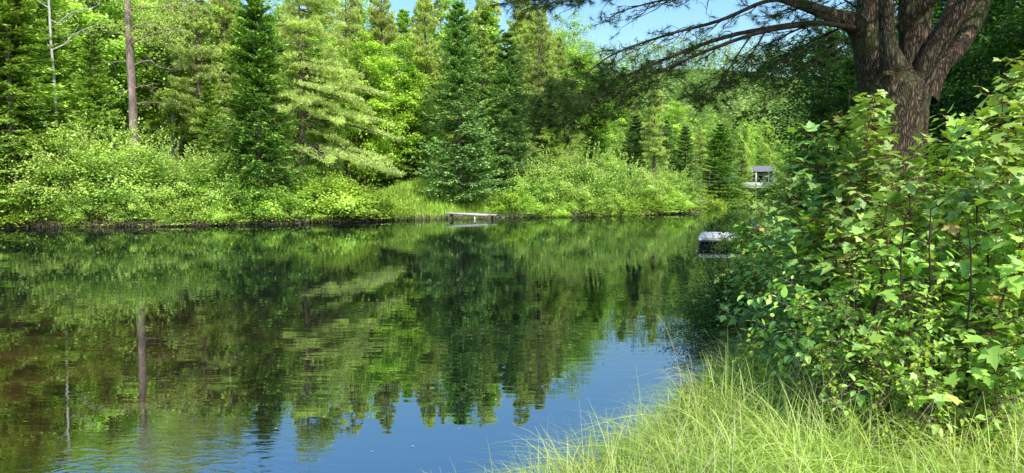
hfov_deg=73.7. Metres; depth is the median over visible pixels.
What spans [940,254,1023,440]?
serviceberry shrub
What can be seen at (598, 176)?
alder bush
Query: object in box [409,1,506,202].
spruce tree
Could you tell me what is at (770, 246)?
maple sapling
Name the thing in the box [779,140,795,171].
maple tree
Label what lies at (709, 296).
maple sapling
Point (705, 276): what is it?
waterside shrub
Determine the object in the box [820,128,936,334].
maple sapling
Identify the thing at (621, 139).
spruce tree
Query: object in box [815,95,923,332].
maple sapling
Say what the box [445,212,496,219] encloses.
plank jetty
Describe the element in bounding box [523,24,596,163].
maple tree
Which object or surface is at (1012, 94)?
maple sapling
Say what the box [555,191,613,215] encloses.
leafy bush
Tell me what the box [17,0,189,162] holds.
maple tree
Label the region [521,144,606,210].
alder bush
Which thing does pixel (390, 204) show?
leafy bush
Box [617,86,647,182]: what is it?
pine tree
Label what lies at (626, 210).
leafy bush
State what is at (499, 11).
pine tree
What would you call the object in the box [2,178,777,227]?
meadow grass
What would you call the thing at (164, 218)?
leafy bush
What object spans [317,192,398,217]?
leafy bush
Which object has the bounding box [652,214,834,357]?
waterside shrub
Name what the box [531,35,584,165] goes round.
pine tree
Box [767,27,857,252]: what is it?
fir tree
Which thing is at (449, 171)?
leafy bush
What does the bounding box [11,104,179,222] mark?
alder bush
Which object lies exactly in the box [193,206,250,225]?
leafy bush
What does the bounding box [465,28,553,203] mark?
spruce tree
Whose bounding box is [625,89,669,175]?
birch tree
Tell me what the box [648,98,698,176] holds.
maple tree
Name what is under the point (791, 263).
maple sapling
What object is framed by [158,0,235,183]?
pine tree
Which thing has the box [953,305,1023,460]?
leafy weed
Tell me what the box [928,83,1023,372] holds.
maple sapling
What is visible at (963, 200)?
maple sapling
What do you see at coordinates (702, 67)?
hillside forest
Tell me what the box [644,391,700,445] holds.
leafy weed
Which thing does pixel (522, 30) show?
pine tree
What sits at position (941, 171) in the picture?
leafy bush
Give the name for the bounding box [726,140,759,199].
spruce tree
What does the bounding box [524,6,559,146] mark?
pine tree
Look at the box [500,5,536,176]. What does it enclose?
pine tree
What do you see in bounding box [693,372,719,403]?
leafy weed
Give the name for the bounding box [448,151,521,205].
alder bush
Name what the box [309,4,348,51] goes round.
maple tree
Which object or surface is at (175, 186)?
alder bush
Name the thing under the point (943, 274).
serviceberry shrub
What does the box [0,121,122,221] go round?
alder bush
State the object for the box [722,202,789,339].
maple sapling
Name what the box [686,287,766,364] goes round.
waterside shrub
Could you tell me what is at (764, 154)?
maple tree
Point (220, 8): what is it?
maple tree
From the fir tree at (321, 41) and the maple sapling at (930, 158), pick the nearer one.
the maple sapling at (930, 158)
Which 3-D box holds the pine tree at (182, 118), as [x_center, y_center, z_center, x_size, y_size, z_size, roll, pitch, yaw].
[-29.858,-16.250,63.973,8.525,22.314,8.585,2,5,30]
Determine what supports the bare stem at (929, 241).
on the ground at (724, 121)
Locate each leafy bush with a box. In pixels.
[0,199,40,222]
[0,201,36,228]
[2,204,46,221]
[22,191,87,223]
[42,197,88,221]
[56,209,103,226]
[94,192,147,221]
[134,207,163,220]
[145,154,199,198]
[146,193,227,224]
[152,206,185,225]
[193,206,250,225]
[196,199,236,223]
[198,172,284,216]
[216,154,283,183]
[222,198,292,220]
[240,178,310,215]
[250,161,306,191]
[251,199,288,220]
[253,194,321,221]
[258,178,349,216]
[276,170,371,217]
[287,157,357,182]
[292,172,383,217]
[303,207,342,220]
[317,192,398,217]
[323,194,358,217]
[336,162,387,193]
[345,194,396,219]
[352,189,421,220]
[368,172,401,190]
[380,170,420,186]
[420,162,447,185]
[432,161,465,187]
[445,184,481,203]
[481,186,538,213]
[494,164,532,192]
[505,206,525,215]
[518,203,547,216]
[527,201,572,217]
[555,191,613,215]
[557,193,581,214]
[584,209,607,216]
[594,198,615,213]
[605,206,619,215]
[608,195,649,216]
[624,196,670,214]
[629,195,670,211]
[632,190,701,212]
[665,201,687,211]
[693,186,717,198]
[694,193,728,208]
[723,186,757,200]
[740,149,926,265]
[912,146,1023,274]
[920,148,1022,206]
[925,139,970,195]
[925,148,959,180]
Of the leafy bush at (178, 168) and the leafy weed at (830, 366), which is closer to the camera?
the leafy weed at (830, 366)
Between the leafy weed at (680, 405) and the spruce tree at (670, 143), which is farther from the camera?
the spruce tree at (670, 143)
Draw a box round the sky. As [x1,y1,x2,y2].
[183,0,942,80]
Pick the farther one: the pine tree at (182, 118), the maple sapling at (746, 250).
the pine tree at (182, 118)
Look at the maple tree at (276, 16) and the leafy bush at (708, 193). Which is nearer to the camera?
the maple tree at (276, 16)
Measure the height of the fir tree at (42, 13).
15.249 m
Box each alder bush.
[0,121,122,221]
[0,174,39,218]
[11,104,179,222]
[48,175,121,223]
[74,129,212,219]
[97,176,161,225]
[124,142,235,213]
[152,142,262,214]
[288,159,357,190]
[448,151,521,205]
[465,186,498,208]
[499,157,573,211]
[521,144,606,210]
[550,137,639,211]
[556,183,595,212]
[582,149,660,210]
[589,185,627,215]
[618,160,682,209]
[653,165,706,209]
[672,179,707,210]
[751,128,844,225]
[756,166,794,217]
[759,177,809,226]
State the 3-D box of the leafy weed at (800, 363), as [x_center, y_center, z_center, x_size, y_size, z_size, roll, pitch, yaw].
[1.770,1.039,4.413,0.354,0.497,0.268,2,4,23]
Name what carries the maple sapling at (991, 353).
on the ground at (724, 121)
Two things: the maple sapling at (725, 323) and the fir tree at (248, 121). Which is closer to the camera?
the maple sapling at (725, 323)
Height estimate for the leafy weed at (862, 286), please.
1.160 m
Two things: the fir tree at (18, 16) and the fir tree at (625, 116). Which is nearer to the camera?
the fir tree at (18, 16)
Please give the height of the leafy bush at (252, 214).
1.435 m
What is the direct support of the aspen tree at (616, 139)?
on the ground at (724, 121)
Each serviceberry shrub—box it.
[737,290,813,376]
[765,271,865,397]
[807,284,895,430]
[811,309,924,429]
[860,240,1004,441]
[873,314,971,445]
[877,233,1005,437]
[916,222,1023,438]
[932,324,1023,441]
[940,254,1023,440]
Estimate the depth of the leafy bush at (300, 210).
40.53 m
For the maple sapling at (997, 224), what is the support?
on the ground at (724, 121)
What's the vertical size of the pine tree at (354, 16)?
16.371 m
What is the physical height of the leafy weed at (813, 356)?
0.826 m
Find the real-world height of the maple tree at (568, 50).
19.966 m
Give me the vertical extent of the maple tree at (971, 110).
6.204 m
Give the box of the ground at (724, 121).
[4,69,1022,471]
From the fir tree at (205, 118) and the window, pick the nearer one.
the fir tree at (205, 118)
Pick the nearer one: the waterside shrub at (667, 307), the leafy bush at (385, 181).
the waterside shrub at (667, 307)
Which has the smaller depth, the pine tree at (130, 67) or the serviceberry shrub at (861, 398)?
the serviceberry shrub at (861, 398)
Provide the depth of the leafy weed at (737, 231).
17.52 m
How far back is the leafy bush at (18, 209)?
36.88 m
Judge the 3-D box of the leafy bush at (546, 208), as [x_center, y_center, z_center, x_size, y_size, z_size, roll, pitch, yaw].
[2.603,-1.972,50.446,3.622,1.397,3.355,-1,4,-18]
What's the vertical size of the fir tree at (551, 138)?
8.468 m
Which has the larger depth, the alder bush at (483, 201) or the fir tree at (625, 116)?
the fir tree at (625, 116)
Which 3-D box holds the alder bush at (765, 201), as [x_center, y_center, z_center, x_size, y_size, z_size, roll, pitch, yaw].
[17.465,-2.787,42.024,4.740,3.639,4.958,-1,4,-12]
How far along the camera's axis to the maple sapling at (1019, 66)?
4.48 m
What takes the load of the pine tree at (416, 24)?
on the ground at (724, 121)
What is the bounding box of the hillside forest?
[397,31,834,154]
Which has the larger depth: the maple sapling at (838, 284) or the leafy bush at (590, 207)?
the leafy bush at (590, 207)
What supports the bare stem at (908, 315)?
on the ground at (724, 121)
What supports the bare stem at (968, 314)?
on the ground at (724, 121)
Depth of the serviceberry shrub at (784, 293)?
4.27 m
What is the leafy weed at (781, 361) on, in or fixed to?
on the ground at (724, 121)
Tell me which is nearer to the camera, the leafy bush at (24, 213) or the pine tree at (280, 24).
the leafy bush at (24, 213)
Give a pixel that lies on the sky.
(682, 17)
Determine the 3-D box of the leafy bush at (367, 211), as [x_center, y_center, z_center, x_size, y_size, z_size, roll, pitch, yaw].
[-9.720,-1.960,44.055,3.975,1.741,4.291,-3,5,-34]
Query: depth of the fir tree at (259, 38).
40.42 m
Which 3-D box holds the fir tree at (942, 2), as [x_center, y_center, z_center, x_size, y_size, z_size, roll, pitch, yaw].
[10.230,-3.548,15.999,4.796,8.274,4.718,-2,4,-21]
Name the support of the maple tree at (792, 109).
on the ground at (724, 121)
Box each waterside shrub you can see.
[649,281,727,331]
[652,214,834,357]
[659,272,740,337]
[667,254,783,337]
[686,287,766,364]
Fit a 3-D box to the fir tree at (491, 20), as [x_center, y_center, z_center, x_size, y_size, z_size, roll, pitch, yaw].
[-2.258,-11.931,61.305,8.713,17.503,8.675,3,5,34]
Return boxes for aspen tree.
[564,82,627,166]
[566,23,620,178]
[733,107,756,187]
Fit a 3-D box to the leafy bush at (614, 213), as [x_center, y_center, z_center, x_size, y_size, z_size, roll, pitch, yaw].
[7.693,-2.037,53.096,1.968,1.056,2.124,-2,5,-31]
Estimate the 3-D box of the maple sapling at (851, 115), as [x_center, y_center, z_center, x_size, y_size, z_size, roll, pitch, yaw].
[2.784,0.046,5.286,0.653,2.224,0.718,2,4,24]
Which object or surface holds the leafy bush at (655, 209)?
on the ground at (724, 121)
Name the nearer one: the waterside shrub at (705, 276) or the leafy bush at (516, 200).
the waterside shrub at (705, 276)
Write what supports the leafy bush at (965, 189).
on the ground at (724, 121)
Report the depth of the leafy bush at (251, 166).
48.46 m
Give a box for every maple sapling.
[692,265,752,312]
[714,212,783,330]
[716,236,775,320]
[716,271,777,347]
[719,249,806,343]
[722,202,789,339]
[736,233,841,366]
[742,172,831,335]
[746,296,810,382]
[755,121,877,347]
[760,186,827,296]
[761,211,867,356]
[780,277,874,397]
[786,187,920,396]
[787,139,890,368]
[794,110,895,342]
[795,130,893,327]
[795,171,854,305]
[798,218,962,426]
[809,89,906,372]
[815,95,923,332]
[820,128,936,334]
[832,102,906,358]
[844,174,986,371]
[862,172,1011,440]
[875,136,931,298]
[886,123,989,329]
[886,155,972,311]
[895,68,1023,338]
[896,173,1023,465]
[906,103,1009,300]
[906,155,1023,424]
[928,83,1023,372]
[933,114,1019,254]
[939,50,1023,344]
[947,53,1023,397]
[980,131,1023,343]
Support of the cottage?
on the ground at (724, 121)
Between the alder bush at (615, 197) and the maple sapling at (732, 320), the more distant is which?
the alder bush at (615, 197)
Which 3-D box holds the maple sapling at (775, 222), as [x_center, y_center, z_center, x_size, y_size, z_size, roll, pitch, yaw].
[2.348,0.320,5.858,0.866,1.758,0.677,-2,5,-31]
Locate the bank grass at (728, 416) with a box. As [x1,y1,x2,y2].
[420,243,1023,472]
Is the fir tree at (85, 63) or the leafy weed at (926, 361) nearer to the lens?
the leafy weed at (926, 361)
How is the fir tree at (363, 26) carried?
on the ground at (724, 121)
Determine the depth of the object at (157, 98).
49.60 m
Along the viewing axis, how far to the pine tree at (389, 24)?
58.30 m
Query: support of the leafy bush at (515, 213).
on the ground at (724, 121)
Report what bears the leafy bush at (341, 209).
on the ground at (724, 121)
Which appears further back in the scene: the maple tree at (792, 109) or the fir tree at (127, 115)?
the fir tree at (127, 115)
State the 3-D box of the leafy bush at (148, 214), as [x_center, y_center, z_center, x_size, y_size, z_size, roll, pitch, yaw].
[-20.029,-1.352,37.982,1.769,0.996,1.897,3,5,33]
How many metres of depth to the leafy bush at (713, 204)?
72.56 m
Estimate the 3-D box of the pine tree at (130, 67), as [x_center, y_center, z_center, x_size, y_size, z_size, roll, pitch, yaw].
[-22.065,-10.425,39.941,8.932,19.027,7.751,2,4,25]
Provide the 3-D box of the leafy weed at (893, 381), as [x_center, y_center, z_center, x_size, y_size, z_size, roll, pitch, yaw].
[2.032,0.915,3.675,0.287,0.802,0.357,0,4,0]
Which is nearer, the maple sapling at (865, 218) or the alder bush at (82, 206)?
the maple sapling at (865, 218)
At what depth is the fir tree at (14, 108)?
37.83 m
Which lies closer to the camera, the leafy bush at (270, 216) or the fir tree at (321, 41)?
the leafy bush at (270, 216)
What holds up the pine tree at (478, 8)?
on the ground at (724, 121)
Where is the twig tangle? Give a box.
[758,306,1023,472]
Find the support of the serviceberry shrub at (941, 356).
on the ground at (724, 121)
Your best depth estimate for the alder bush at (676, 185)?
58.27 m
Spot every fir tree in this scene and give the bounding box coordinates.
[0,0,77,221]
[0,0,95,210]
[0,0,109,194]
[66,27,128,212]
[104,6,160,165]
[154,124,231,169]
[188,0,322,217]
[191,78,234,207]
[214,31,291,181]
[287,26,344,186]
[356,12,375,160]
[371,9,437,176]
[376,61,434,188]
[446,6,525,185]
[524,108,570,205]
[572,102,622,194]
[606,65,647,182]
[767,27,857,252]
[790,0,860,178]
[800,55,862,207]
[930,0,1012,134]
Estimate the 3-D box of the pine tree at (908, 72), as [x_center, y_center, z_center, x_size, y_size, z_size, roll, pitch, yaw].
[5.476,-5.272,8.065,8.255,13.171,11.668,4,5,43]
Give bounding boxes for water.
[0,207,782,472]
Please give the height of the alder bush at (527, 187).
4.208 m
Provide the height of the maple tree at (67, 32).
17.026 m
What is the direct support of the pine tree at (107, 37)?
on the ground at (724, 121)
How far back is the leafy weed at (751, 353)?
4.66 m
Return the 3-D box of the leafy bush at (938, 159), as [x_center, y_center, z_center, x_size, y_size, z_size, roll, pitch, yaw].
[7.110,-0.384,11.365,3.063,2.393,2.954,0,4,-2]
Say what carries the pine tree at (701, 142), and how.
on the ground at (724, 121)
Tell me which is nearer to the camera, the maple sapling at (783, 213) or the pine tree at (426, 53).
the maple sapling at (783, 213)
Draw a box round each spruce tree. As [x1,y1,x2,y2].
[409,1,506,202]
[450,25,515,187]
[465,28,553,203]
[610,102,624,168]
[620,113,651,196]
[651,119,685,194]
[667,124,709,205]
[694,123,756,207]
[724,118,744,178]
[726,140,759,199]
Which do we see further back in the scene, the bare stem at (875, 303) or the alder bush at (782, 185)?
the alder bush at (782, 185)
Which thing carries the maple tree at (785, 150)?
on the ground at (724, 121)
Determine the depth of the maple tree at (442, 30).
61.69 m
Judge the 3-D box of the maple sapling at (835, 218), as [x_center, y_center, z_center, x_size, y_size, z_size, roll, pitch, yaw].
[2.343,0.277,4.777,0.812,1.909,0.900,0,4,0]
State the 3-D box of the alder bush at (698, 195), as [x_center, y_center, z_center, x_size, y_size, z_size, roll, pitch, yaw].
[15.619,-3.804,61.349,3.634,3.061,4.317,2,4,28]
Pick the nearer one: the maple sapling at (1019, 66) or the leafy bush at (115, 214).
the maple sapling at (1019, 66)
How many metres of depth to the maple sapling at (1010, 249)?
5.07 m
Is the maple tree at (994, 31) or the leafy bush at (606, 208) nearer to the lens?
the maple tree at (994, 31)
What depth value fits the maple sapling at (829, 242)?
5.52 m
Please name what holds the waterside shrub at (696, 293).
on the ground at (724, 121)
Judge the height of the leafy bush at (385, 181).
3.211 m
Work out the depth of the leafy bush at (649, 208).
54.54 m
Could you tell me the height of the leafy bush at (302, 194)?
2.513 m
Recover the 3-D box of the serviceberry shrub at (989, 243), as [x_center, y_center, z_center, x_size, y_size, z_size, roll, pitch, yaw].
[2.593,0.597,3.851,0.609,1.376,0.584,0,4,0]
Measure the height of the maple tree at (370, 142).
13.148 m
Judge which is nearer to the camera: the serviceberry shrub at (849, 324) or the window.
the serviceberry shrub at (849, 324)
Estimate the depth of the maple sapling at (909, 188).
4.20 m
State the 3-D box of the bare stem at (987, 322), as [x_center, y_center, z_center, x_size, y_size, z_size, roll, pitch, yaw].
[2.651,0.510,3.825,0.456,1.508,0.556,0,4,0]
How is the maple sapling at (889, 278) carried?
on the ground at (724, 121)
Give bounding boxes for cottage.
[726,166,781,193]
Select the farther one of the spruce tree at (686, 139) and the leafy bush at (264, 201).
the spruce tree at (686, 139)
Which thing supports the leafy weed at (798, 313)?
on the ground at (724, 121)
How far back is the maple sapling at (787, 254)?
5.57 m
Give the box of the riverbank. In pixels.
[0,206,701,227]
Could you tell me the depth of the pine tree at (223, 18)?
50.59 m
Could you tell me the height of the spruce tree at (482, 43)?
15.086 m
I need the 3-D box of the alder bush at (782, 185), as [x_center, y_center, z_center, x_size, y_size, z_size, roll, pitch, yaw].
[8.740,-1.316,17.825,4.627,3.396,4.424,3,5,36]
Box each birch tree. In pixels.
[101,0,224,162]
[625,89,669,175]
[691,112,725,183]
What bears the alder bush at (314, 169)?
on the ground at (724, 121)
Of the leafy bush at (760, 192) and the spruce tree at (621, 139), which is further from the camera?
the spruce tree at (621, 139)
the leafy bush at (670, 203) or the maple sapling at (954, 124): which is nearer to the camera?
the maple sapling at (954, 124)
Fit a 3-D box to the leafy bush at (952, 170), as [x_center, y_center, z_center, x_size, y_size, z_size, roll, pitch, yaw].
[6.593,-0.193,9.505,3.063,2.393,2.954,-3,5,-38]
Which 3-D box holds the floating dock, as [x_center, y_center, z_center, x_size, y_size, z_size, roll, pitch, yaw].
[7.654,0.166,25.284,1.351,0.489,3.514,1,4,18]
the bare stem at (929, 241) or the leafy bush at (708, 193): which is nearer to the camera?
the bare stem at (929, 241)
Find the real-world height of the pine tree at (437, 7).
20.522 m
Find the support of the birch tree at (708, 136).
on the ground at (724, 121)
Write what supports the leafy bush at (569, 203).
on the ground at (724, 121)
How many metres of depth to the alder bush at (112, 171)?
37.70 m
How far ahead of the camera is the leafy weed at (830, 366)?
3.85 m
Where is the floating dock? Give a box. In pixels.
[698,232,737,247]
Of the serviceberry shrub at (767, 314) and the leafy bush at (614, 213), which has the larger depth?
the leafy bush at (614, 213)
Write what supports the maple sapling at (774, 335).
on the ground at (724, 121)
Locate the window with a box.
[757,175,762,181]
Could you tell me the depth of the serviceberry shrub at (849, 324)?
4.01 m
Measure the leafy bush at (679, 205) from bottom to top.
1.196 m
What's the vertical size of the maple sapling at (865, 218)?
1.578 m
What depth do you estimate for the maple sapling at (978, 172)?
3.92 m
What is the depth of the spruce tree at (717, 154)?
74.94 m
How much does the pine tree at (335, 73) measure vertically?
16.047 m
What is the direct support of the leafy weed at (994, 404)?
on the ground at (724, 121)
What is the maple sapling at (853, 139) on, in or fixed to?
on the ground at (724, 121)
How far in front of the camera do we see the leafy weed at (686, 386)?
4.70 m
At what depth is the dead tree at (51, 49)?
39.66 m
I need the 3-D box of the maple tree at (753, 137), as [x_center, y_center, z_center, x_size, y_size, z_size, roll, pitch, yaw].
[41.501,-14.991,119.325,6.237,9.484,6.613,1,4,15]
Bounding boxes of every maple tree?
[0,0,119,146]
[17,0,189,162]
[169,0,284,170]
[234,0,338,181]
[274,32,369,176]
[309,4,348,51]
[322,0,405,171]
[323,29,426,192]
[355,33,452,184]
[418,0,512,163]
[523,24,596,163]
[537,11,598,166]
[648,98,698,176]
[708,0,934,186]
[733,124,763,165]
[749,118,781,165]
[767,121,805,186]
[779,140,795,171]
[801,0,1021,195]
[926,0,1023,174]
[927,0,1023,156]
[933,0,1023,165]
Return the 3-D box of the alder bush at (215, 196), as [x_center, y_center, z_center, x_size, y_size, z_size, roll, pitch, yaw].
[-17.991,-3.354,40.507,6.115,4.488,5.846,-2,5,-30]
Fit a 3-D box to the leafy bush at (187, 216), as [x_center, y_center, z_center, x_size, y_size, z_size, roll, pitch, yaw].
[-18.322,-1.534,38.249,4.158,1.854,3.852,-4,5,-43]
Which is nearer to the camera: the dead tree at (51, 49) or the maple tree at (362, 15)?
the dead tree at (51, 49)
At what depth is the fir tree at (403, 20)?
72.93 m
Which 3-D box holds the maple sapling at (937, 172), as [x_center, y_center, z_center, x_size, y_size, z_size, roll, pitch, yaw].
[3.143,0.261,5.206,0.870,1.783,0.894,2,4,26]
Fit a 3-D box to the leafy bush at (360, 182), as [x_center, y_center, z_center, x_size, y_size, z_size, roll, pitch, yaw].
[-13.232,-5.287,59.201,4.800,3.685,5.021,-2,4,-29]
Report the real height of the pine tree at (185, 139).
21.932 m
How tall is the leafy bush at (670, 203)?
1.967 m
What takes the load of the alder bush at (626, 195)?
on the ground at (724, 121)
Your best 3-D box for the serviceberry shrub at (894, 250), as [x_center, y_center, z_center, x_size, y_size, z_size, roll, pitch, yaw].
[2.347,0.644,4.010,0.746,1.267,0.566,1,4,7]
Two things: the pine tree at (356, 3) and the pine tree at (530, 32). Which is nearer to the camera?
the pine tree at (356, 3)
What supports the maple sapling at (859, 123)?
on the ground at (724, 121)
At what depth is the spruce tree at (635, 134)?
61.19 m
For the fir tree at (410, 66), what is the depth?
52.90 m
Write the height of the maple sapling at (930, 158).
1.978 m
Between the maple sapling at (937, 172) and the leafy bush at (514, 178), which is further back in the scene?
the leafy bush at (514, 178)
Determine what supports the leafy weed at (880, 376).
on the ground at (724, 121)
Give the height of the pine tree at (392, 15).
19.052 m
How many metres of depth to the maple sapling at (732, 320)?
6.34 m
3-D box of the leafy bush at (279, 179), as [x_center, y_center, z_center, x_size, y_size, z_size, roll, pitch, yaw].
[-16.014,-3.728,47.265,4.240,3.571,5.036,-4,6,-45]
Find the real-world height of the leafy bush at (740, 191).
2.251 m
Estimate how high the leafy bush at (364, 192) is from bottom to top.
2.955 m
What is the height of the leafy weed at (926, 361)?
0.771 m
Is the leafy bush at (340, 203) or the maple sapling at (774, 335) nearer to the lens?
the maple sapling at (774, 335)
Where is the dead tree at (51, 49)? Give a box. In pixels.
[34,0,115,176]
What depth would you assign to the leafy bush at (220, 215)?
38.68 m
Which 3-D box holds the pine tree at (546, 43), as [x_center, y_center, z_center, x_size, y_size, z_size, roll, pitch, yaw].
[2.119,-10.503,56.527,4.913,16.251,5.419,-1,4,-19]
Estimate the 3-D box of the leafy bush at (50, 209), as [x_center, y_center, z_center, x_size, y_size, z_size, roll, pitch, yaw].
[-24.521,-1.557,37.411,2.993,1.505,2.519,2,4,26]
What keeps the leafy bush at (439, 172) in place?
on the ground at (724, 121)
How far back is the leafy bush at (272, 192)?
40.75 m
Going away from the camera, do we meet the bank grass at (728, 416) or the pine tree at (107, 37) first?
the bank grass at (728, 416)
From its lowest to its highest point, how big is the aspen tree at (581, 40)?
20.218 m
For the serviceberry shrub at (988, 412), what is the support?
on the ground at (724, 121)
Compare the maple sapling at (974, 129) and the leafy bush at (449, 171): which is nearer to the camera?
the maple sapling at (974, 129)
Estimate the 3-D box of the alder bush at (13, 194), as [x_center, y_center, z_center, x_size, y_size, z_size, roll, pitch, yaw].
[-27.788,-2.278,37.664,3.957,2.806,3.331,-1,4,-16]
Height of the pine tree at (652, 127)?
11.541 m
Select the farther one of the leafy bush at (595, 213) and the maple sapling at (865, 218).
the leafy bush at (595, 213)
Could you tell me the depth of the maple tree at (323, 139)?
49.04 m
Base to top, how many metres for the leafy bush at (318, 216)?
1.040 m
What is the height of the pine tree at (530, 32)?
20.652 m
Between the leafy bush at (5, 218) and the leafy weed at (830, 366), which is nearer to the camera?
the leafy weed at (830, 366)
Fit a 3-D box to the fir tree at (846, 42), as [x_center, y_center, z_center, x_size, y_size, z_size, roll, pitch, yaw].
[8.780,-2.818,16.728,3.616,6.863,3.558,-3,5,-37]
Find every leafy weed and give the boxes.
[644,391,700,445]
[677,380,701,421]
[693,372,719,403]
[694,368,721,388]
[713,211,775,254]
[721,344,758,387]
[730,319,776,399]
[760,361,813,419]
[764,329,800,412]
[784,289,849,429]
[788,315,852,431]
[801,335,858,440]
[811,263,891,432]
[840,338,899,455]
[856,331,922,461]
[871,288,949,452]
[876,340,954,459]
[934,348,991,454]
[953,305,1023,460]
[958,339,1023,455]
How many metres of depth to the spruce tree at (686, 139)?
61.35 m
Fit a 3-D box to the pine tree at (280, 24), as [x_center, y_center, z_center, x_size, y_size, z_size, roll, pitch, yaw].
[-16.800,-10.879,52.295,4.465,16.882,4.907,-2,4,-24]
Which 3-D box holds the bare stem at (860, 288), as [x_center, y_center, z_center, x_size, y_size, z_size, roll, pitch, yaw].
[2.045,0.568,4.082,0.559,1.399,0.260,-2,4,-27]
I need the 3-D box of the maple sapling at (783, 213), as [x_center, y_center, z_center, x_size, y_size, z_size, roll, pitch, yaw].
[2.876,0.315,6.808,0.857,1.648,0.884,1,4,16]
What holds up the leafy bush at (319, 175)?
on the ground at (724, 121)
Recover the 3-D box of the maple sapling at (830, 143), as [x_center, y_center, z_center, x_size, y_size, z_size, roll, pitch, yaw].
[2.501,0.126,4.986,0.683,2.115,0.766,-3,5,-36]
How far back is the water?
9.08 m
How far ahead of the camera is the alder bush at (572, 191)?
51.33 m
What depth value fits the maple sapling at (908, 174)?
5.40 m
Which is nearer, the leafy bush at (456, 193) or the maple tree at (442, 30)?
the leafy bush at (456, 193)
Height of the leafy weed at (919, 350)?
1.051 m
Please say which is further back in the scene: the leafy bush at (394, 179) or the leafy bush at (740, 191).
the leafy bush at (740, 191)
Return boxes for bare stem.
[811,220,896,411]
[828,183,895,439]
[863,201,960,430]
[890,192,966,446]
[925,219,1022,462]
[932,193,1022,428]
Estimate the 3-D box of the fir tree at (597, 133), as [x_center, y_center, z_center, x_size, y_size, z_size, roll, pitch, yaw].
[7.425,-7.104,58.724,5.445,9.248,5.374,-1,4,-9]
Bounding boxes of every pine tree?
[45,0,206,186]
[62,0,127,150]
[101,1,192,157]
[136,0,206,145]
[153,0,243,155]
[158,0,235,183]
[201,0,253,169]
[255,0,404,183]
[268,0,313,174]
[307,0,390,189]
[332,0,372,179]
[360,0,405,185]
[365,1,401,178]
[400,4,443,179]
[405,0,457,180]
[423,0,455,186]
[454,0,513,156]
[456,0,529,172]
[488,0,991,265]
[493,0,543,188]
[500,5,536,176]
[510,9,568,178]
[515,6,549,179]
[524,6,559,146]
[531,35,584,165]
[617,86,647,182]
[639,77,669,181]
[688,124,710,185]
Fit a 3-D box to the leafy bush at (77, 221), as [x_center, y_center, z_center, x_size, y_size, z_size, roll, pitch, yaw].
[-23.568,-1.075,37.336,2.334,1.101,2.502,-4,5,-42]
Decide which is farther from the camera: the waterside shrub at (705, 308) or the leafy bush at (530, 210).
the leafy bush at (530, 210)
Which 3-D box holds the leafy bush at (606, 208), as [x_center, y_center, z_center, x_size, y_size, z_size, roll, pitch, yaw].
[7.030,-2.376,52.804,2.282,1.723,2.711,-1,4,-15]
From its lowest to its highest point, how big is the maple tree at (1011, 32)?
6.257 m
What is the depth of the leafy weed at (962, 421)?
3.65 m
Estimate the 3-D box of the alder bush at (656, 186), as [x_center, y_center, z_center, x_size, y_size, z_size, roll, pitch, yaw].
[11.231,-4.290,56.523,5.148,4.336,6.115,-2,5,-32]
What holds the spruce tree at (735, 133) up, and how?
on the ground at (724, 121)
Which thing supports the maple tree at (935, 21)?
on the ground at (724, 121)
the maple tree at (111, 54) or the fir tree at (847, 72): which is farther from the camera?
the maple tree at (111, 54)
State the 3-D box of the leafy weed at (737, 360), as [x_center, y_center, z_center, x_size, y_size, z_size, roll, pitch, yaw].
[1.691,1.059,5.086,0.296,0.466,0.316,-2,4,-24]
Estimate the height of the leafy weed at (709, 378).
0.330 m
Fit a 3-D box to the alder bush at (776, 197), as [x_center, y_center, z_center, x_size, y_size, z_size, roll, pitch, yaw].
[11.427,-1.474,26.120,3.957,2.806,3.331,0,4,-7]
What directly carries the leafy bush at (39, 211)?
on the ground at (724, 121)
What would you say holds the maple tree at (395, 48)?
on the ground at (724, 121)
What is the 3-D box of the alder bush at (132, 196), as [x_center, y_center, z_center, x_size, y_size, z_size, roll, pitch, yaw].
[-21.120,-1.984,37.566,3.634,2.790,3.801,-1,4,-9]
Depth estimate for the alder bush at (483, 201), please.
49.70 m
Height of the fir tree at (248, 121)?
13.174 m
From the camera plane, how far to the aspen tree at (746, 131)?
87.57 m

